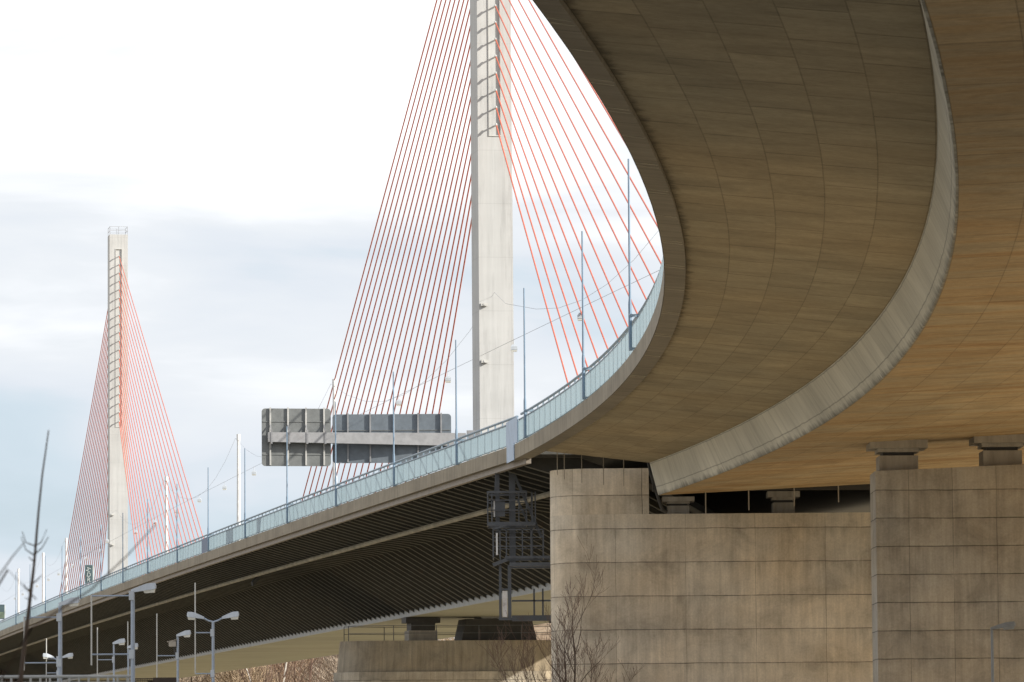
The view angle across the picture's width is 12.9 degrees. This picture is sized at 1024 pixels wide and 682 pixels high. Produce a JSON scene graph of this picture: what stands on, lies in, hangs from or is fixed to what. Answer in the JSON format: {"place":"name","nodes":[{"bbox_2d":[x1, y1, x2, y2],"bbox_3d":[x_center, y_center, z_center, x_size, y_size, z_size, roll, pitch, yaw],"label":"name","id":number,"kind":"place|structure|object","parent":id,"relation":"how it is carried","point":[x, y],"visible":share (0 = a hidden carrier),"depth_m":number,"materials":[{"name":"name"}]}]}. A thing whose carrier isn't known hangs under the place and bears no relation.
{"place":"outdoors","nodes":[
{"label":"outdoors","id":0,"kind":"place"},
{"bbox_2d":[0,675,130,681],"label":"steel railing","id":1,"kind":"object","parent":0,"point":[59,677],"visible":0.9,"depth_m":59.98,"materials":[{"name":"metal"}]},
{"bbox_2d":[0,0,662,639],"label":"sky","id":2,"kind":"structure","parent":0,"point":[245,150],"materials":[{"name":"white"}]},
{"bbox_2d":[179,623,550,681],"bbox_3d":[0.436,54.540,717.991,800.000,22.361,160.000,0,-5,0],"label":"riverbank","id":3,"kind":"structure","parent":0,"point":[540,636],"depth_m":683.35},
{"bbox_2d":[273,657,335,681],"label":"winter bush","id":4,"kind":"object","parent":3,"relation":"on","point":[305,670],"visible":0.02,"depth_m":652.24,"materials":[{"name":"brown plant"}]},
{"bbox_2d":[334,617,551,681],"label":"river pier","id":5,"kind":"structure","parent":0,"point":[421,653],"depth_m":298.59,"materials":[{"name":"concrete"}]},
{"bbox_2d":[297,0,660,639],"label":"bridge pylon","id":6,"kind":"object","parent":5,"relation":"on","point":[491,81],"visible":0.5,"depth_m":303.31,"materials":[{"name":"paint"}]},
{"bbox_2d":[1,230,658,602],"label":"light catenary","id":7,"kind":"object","parent":6,"relation":"attached to","point":[389,399],"visible":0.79,"depth_m":326.11,"materials":[{"name":"metal"}]},
{"bbox_2d":[396,399,401,405],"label":"catenary lamp","id":8,"kind":"object","parent":7,"relation":"hanging from","point":[398,402],"visible":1,"depth_m":344.14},
{"bbox_2d":[445,376,450,382],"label":"catenary lamp","id":9,"kind":"object","parent":7,"relation":"hanging from","point":[447,379],"visible":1,"depth_m":321.53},
{"bbox_2d":[511,344,516,351],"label":"catenary lamp","id":10,"kind":"object","parent":7,"relation":"hanging from","point":[513,347],"visible":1,"depth_m":295.42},
{"bbox_2d":[577,306,581,320],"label":"catenary lamp","id":11,"kind":"object","parent":7,"relation":"hanging from","point":[579,317],"visible":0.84,"depth_m":273.00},
{"bbox_2d":[0,448,869,681],"bbox_3d":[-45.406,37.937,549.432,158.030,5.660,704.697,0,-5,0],"label":"steel bridge deck","id":12,"kind":"structure","parent":6,"relation":"hanging from","point":[315,585],"depth_m":297.85,"materials":[{"name":"metal"}]},
{"bbox_2d":[0,605,4,618],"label":"banner board","id":13,"kind":"object","parent":12,"relation":"on","point":[2,611],"visible":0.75,"depth_m":552.43,"materials":[{"name":"paint"}]},
{"bbox_2d":[17,569,19,623],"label":"median post","id":14,"kind":"object","parent":12,"relation":"on","point":[18,600],"visible":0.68,"depth_m":756.17,"materials":[{"name":"white metal"}]},
{"bbox_2d":[42,553,43,601],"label":"median post","id":15,"kind":"object","parent":12,"relation":"on","point":[42,577],"visible":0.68,"depth_m":701.93,"materials":[{"name":"white metal"}]},
{"bbox_2d":[45,556,47,612],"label":"parapet mast","id":16,"kind":"object","parent":12,"relation":"attached to","point":[45,585],"visible":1,"depth_m":471.64,"materials":[{"name":"grey metal"}]},
{"bbox_2d":[61,589,64,605],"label":"parapet mast","id":17,"kind":"object","parent":12,"relation":"attached to","point":[62,594],"visible":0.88,"depth_m":449.56,"materials":[{"name":"white metal"}]},
{"bbox_2d":[65,538,67,593],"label":"median post","id":18,"kind":"object","parent":12,"relation":"on","point":[66,540],"visible":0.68,"depth_m":657.60,"materials":[{"name":"white metal"}]},
{"bbox_2d":[80,536,83,598],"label":"parapet mast","id":19,"kind":"object","parent":12,"relation":"attached to","point":[80,567],"visible":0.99,"depth_m":427.80,"materials":[{"name":"grey metal"}]},
{"bbox_2d":[85,565,93,596],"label":"banner board","id":20,"kind":"object","parent":12,"relation":"on","point":[89,573],"visible":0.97,"depth_m":433.01,"materials":[{"name":"paint"}]},
{"bbox_2d":[100,558,105,590],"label":"parapet mast","id":21,"kind":"object","parent":12,"relation":"attached to","point":[101,577],"visible":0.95,"depth_m":405.75,"materials":[{"name":"grey metal"}]},
{"bbox_2d":[122,513,127,582],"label":"parapet mast","id":22,"kind":"object","parent":12,"relation":"attached to","point":[123,568],"visible":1,"depth_m":384.91,"materials":[{"name":"grey metal"}]},
{"bbox_2d":[147,499,151,573],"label":"parapet mast","id":23,"kind":"object","parent":12,"relation":"attached to","point":[147,538],"visible":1,"depth_m":363.53,"materials":[{"name":"grey metal"}]},
{"bbox_2d":[165,477,167,566],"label":"median post","id":24,"kind":"object","parent":12,"relation":"on","point":[166,516],"visible":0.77,"depth_m":516.16,"materials":[{"name":"white metal"}]},
{"bbox_2d":[176,504,181,562],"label":"parapet mast","id":25,"kind":"object","parent":12,"relation":"attached to","point":[177,547],"visible":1,"depth_m":340.99,"materials":[{"name":"grey metal"}]},
{"bbox_2d":[207,467,213,551],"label":"parapet mast","id":26,"kind":"object","parent":12,"relation":"attached to","point":[208,535],"visible":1,"depth_m":320.13,"materials":[{"name":"grey metal"}]},
{"bbox_2d":[236,434,240,524],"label":"median post","id":27,"kind":"object","parent":12,"relation":"on","point":[238,482],"visible":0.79,"depth_m":446.90,"materials":[{"name":"white metal"}]},
{"bbox_2d":[244,448,249,537],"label":"parapet mast","id":28,"kind":"object","parent":12,"relation":"attached to","point":[245,520],"visible":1,"depth_m":298.54,"materials":[{"name":"grey metal"}]},
{"bbox_2d":[0,415,518,630],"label":"glass parapet","id":29,"kind":"structure","parent":12,"relation":"on","point":[481,444],"depth_m":265.33,"materials":[{"name":"glass"}]},
{"bbox_2d":[202,537,206,552],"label":"cover plate","id":30,"kind":"object","parent":29,"relation":"attached to","point":[204,545],"visible":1,"depth_m":323.95,"materials":[{"name":"paint"}]},
{"bbox_2d":[506,417,517,447],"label":"cover plate","id":31,"kind":"object","parent":29,"relation":"attached to","point":[512,431],"visible":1,"depth_m":200.63,"materials":[{"name":"paint"}]},
{"bbox_2d":[286,426,293,523],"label":"parapet mast","id":32,"kind":"object","parent":12,"relation":"attached to","point":[287,504],"visible":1,"depth_m":277.12,"materials":[{"name":"grey metal"}]},
{"bbox_2d":[332,379,336,506],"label":"median post","id":33,"kind":"object","parent":12,"relation":"on","point":[334,382],"visible":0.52,"depth_m":379.38,"materials":[{"name":"grey metal"}]},
{"bbox_2d":[335,401,341,506],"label":"parapet mast","id":34,"kind":"object","parent":12,"relation":"attached to","point":[336,485],"visible":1,"depth_m":255.85,"materials":[{"name":"grey metal"}]},
{"bbox_2d":[262,407,475,465],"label":"sign gantry","id":35,"kind":"object","parent":12,"relation":"on","point":[364,438],"visible":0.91,"depth_m":288.85,"materials":[{"name":"metal"}]},
{"bbox_2d":[393,372,400,485],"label":"parapet mast","id":36,"kind":"object","parent":12,"relation":"attached to","point":[394,464],"visible":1,"depth_m":234.44,"materials":[{"name":"metal"}]},
{"bbox_2d":[455,340,464,464],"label":"parapet mast","id":37,"kind":"object","parent":12,"relation":"attached to","point":[456,447],"visible":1,"depth_m":215.03,"materials":[{"name":"metal"}]},
{"bbox_2d":[507,443,514,462],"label":"cover plate","id":38,"kind":"object","parent":12,"relation":"attached to","point":[510,454],"visible":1,"depth_m":200.59,"materials":[{"name":"paint"}]},
{"bbox_2d":[487,472,550,620],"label":"inspection gantry","id":39,"kind":"object","parent":12,"relation":"hanging from","point":[512,525],"visible":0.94,"depth_m":206.09,"materials":[{"name":"metal"}]},
{"label":"yard","id":40,"kind":"structure","parent":0,"visible":0},
{"bbox_2d":[18,430,48,681],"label":"sapling","id":41,"kind":"object","parent":40,"relation":"on","point":[23,656],"visible":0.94,"depth_m":24.98,"materials":[{"name":"brown plant"}]},
{"bbox_2d":[0,524,155,681],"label":"sapling","id":42,"kind":"object","parent":40,"relation":"on","point":[52,614],"visible":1,"depth_m":18.98,"materials":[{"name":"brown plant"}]},
{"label":"river pier","id":43,"kind":"object","parent":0,"visible":0},
{"bbox_2d":[59,226,203,681],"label":"bridge pylon","id":44,"kind":"object","parent":43,"relation":"on","point":[117,403],"visible":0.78,"depth_m":576.37,"materials":[{"name":"paint"}]},
{"label":"ground","id":45,"kind":"structure","parent":0,"visible":0},
{"bbox_2d":[23,597,79,681],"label":"street lamp","id":46,"kind":"object","parent":45,"relation":"on","point":[58,617],"visible":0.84,"depth_m":134.72,"materials":[{"name":"metal"}]},
{"bbox_2d":[43,638,72,681],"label":"street lamp","id":47,"kind":"object","parent":45,"relation":"on","point":[68,655],"visible":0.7,"depth_m":209.47,"materials":[{"name":"metal"}]},
{"bbox_2d":[97,627,124,681],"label":"street lamp","id":48,"kind":"object","parent":45,"relation":"on","point":[120,641],"visible":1,"depth_m":181.57,"materials":[{"name":"metal"}]},
{"bbox_2d":[91,583,155,681],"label":"street lamp","id":49,"kind":"object","parent":45,"relation":"on","point":[148,588],"visible":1,"depth_m":121.78,"materials":[{"name":"metal"}]},
{"bbox_2d":[127,621,137,674],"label":"street lamp","id":50,"kind":"object","parent":45,"relation":"on","point":[136,646],"visible":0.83,"depth_m":189.55,"materials":[{"name":"metal"}]},
{"bbox_2d":[135,677,175,681],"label":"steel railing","id":51,"kind":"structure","parent":45,"relation":"on","point":[168,679],"depth_m":129.66,"materials":[{"name":"brown metal"}]},
{"bbox_2d":[156,614,190,681],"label":"street lamp","id":52,"kind":"object","parent":45,"relation":"on","point":[185,633],"visible":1,"depth_m":169.60,"materials":[{"name":"metal"}]},
{"bbox_2d":[179,673,215,681],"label":"winter bush","id":53,"kind":"object","parent":45,"relation":"on","point":[195,677],"visible":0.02,"depth_m":652.60,"materials":[{"name":"brown plant"}]},
{"bbox_2d":[176,672,239,681],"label":"winter bush","id":54,"kind":"object","parent":45,"relation":"on","point":[203,678],"visible":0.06,"depth_m":637.70,"materials":[{"name":"brown plant"}]},
{"bbox_2d":[187,583,238,681],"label":"street lamp","id":55,"kind":"object","parent":45,"relation":"on","point":[195,615],"visible":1,"depth_m":149.69,"materials":[{"name":"metal"}]},
{"bbox_2d":[199,665,281,681],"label":"winter bush","id":56,"kind":"object","parent":45,"relation":"on","point":[233,678],"visible":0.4,"depth_m":630.75,"materials":[{"name":"brown plant"}]},
{"bbox_2d":[203,661,316,681],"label":"winter bush","id":57,"kind":"object","parent":45,"relation":"on","point":[273,672],"visible":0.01,"depth_m":654.75,"materials":[{"name":"brown plant"}]},
{"bbox_2d":[238,657,322,681],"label":"birch tree","id":58,"kind":"object","parent":45,"relation":"on","point":[285,665],"visible":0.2,"depth_m":617.36,"materials":[{"name":"brown plant"}]},
{"bbox_2d":[245,656,337,681],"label":"winter bush","id":59,"kind":"object","parent":45,"relation":"on","point":[308,662],"visible":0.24,"depth_m":636.60,"materials":[{"name":"brown plant"}]},
{"bbox_2d":[309,658,322,681],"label":"birch tree","id":60,"kind":"object","parent":45,"relation":"on","point":[310,672],"visible":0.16,"depth_m":619.21,"materials":[{"name":"brown plant"}]},
{"bbox_2d":[297,655,338,681],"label":"winter bush","id":61,"kind":"object","parent":45,"relation":"on","point":[332,663],"visible":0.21,"depth_m":632.87,"materials":[{"name":"brown plant"}]},
{"bbox_2d":[475,538,643,681],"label":"bare tree","id":62,"kind":"object","parent":45,"relation":"on","point":[563,665],"visible":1,"depth_m":189.80,"materials":[{"name":"brown plant"}]},
{"bbox_2d":[550,468,872,681],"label":"viaduct pier","id":63,"kind":"structure","parent":45,"relation":"on","point":[782,592],"depth_m":196.84,"materials":[{"name":"concrete"}]},
{"bbox_2d":[866,434,1023,681],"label":"viaduct pier","id":64,"kind":"structure","parent":45,"relation":"on","point":[947,563],"depth_m":164.93,"materials":[{"name":"concrete"}]},
{"bbox_2d":[513,0,1023,513],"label":"concrete viaduct","id":65,"kind":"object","parent":64,"relation":"on","point":[835,190],"visible":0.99,"depth_m":107.28,"materials":[{"name":"concrete"}]},
{"bbox_2d":[523,288,534,437],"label":"parapet mast","id":66,"kind":"object","parent":65,"relation":"attached to","point":[525,425],"visible":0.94,"depth_m":195.18,"materials":[{"name":"metal"}]},
{"bbox_2d":[581,231,592,399],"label":"parapet mast","id":67,"kind":"object","parent":65,"relation":"attached to","point":[584,368],"visible":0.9,"depth_m":173.65,"materials":[{"name":"metal"}]},
{"bbox_2d":[518,258,663,441],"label":"glass parapet","id":68,"kind":"structure","parent":65,"relation":"on","point":[569,398],"depth_m":171.73,"materials":[{"name":"glass"}]},
{"bbox_2d":[628,159,638,350],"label":"parapet mast","id":69,"kind":"object","parent":65,"relation":"attached to","point":[630,316],"visible":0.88,"depth_m":152.25,"materials":[{"name":"metal"}]},
{"bbox_2d":[990,621,1015,681],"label":"street lamp","id":70,"kind":"object","parent":45,"relation":"on","point":[1007,625],"visible":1,"depth_m":154.63,"materials":[{"name":"grey metal"}]}
]}

